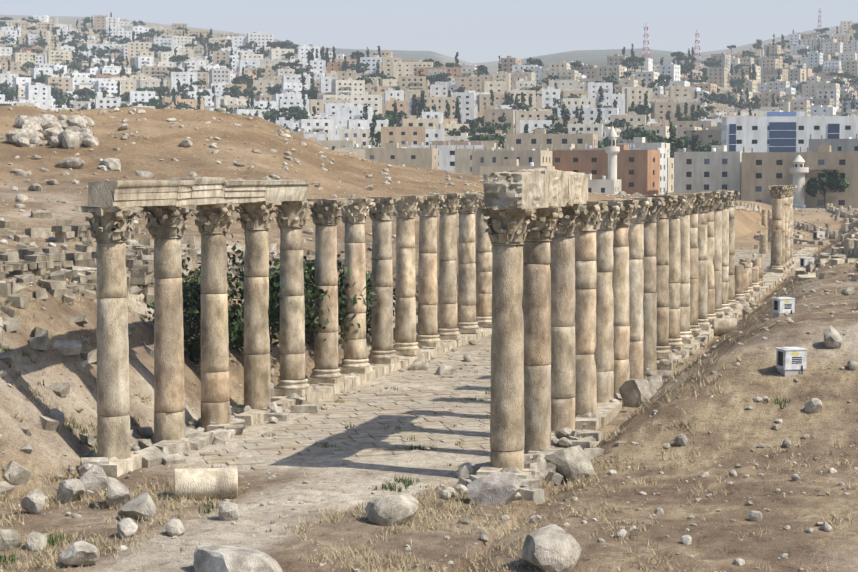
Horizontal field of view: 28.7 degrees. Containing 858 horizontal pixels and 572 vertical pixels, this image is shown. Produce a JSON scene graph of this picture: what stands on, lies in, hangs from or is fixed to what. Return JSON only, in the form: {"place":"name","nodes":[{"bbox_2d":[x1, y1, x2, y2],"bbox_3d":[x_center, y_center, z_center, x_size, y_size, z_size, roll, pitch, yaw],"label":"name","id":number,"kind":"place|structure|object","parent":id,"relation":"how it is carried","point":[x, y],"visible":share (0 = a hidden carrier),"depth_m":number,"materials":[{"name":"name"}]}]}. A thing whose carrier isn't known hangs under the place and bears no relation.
{"place":"outdoors","nodes":[
{"label":"outdoors","id":0,"kind":"place"},
{"bbox_2d":[0,15,857,571],"bbox_3d":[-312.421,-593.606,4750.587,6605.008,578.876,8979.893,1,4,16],"label":"ground","id":1,"kind":"structure","parent":0,"point":[744,431],"depth_m":49.51,"materials":[{"name":"brown soil"}]},
{"bbox_2d":[139,233,395,363],"bbox_3d":[-5.642,0.363,68.346,7.150,5.314,20.808,1,4,16],"label":"shrub","id":2,"kind":"object","parent":1,"relation":"on","point":[192,344],"visible":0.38,"depth_m":63.09,"materials":[{"name":"green plant"}]},
{"bbox_2d":[0,342,790,566],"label":"green tufts","id":3,"kind":"object","parent":1,"relation":"on","point":[208,510],"visible":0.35,"depth_m":49.53,"materials":[{"name":"plant"}]},
{"bbox_2d":[0,14,857,207],"bbox_3d":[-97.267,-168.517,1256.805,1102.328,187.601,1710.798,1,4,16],"label":"town","id":4,"kind":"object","parent":1,"relation":"on","point":[754,155],"visible":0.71,"depth_m":956.45,"materials":[{"name":"beige concrete"}]},
{"bbox_2d":[0,106,857,571],"bbox_3d":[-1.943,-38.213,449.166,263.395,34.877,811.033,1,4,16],"label":"rocks","id":5,"kind":"object","parent":1,"relation":"on","point":[552,548],"visible":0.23,"depth_m":48.36,"materials":[{"name":"beige stone"}]},
{"bbox_2d":[0,12,857,207],"bbox_3d":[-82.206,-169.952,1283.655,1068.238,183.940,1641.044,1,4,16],"label":"town trees","id":6,"kind":"object","parent":1,"relation":"on","point":[813,185],"visible":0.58,"depth_m":1129.85,"materials":[{"name":"green plant"}]},
{"bbox_2d":[0,273,857,571],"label":"dry grass","id":7,"kind":"structure","parent":1,"relation":"on","point":[54,561],"depth_m":41.85,"materials":[{"name":"plant"}]},
{"bbox_2d":[0,202,857,307],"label":"ruin walls","id":8,"kind":"structure","parent":1,"relation":"on","point":[40,260],"depth_m":74.34,"materials":[{"name":"beige stone"}]},
{"bbox_2d":[78,185,796,468],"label":"colonnade","id":9,"kind":"object","parent":1,"relation":"on","point":[582,309],"visible":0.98,"depth_m":59.74,"materials":[{"name":"stone"}]},
{"bbox_2d":[88,177,309,206],"bbox_3d":[-6.966,-3.105,54.480,0.943,0.874,15.738,1,4,16],"label":"architrave","id":10,"kind":"object","parent":9,"relation":"on","point":[184,190],"visible":0.98,"depth_m":51.91,"materials":[{"name":"stone"}]},
{"bbox_2d":[483,168,587,209],"bbox_3d":[3.470,-2.918,50.283,1.209,1.244,10.918,1,4,16],"label":"architrave","id":11,"kind":"object","parent":9,"relation":"on","point":[529,189],"visible":1,"depth_m":46.62,"materials":[{"name":"stone"}]},
{"bbox_2d":[174,318,736,499],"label":"fallen drums","id":12,"kind":"object","parent":1,"relation":"on","point":[221,483],"visible":0.81,"depth_m":43.68,"materials":[{"name":"stone"}]},
{"bbox_2d":[100,247,817,478],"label":"kerb stones","id":13,"kind":"object","parent":1,"relation":"on","point":[608,412],"visible":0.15,"depth_m":64.58,"materials":[{"name":"stone"}]},
{"bbox_2d":[605,122,808,207],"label":"minarets","id":14,"kind":"object","parent":1,"relation":"on","point":[798,170],"visible":0.88,"depth_m":392.58,"materials":[{"name":"grey stone"}]},
{"bbox_2d":[642,8,821,69],"bbox_3d":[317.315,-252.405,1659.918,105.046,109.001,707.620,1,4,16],"label":"radio towers","id":15,"kind":"structure","parent":1,"relation":"on","point":[695,56],"depth_m":1417.56,"materials":[{"name":"metal"}]},
{"bbox_2d":[739,203,856,267],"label":"ruin stumps","id":16,"kind":"object","parent":1,"relation":"on","point":[763,240],"visible":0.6,"depth_m":223.65,"materials":[{"name":"beige stone"}]},
{"bbox_2d":[772,231,857,376],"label":"floodlight boxes","id":17,"kind":"object","parent":1,"relation":"on","point":[790,361],"visible":0.94,"depth_m":52.44,"materials":[{"name":"white paint"}]},
{"bbox_2d":[0,0,857,62],"label":"sky","id":18,"kind":"structure","parent":0,"point":[480,31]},
{"bbox_2d":[199,250,799,470],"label":"street paving","id":19,"kind":"structure","parent":0,"point":[367,412],"depth_m":57.43,"materials":[{"name":"beige stone"}]}
]}

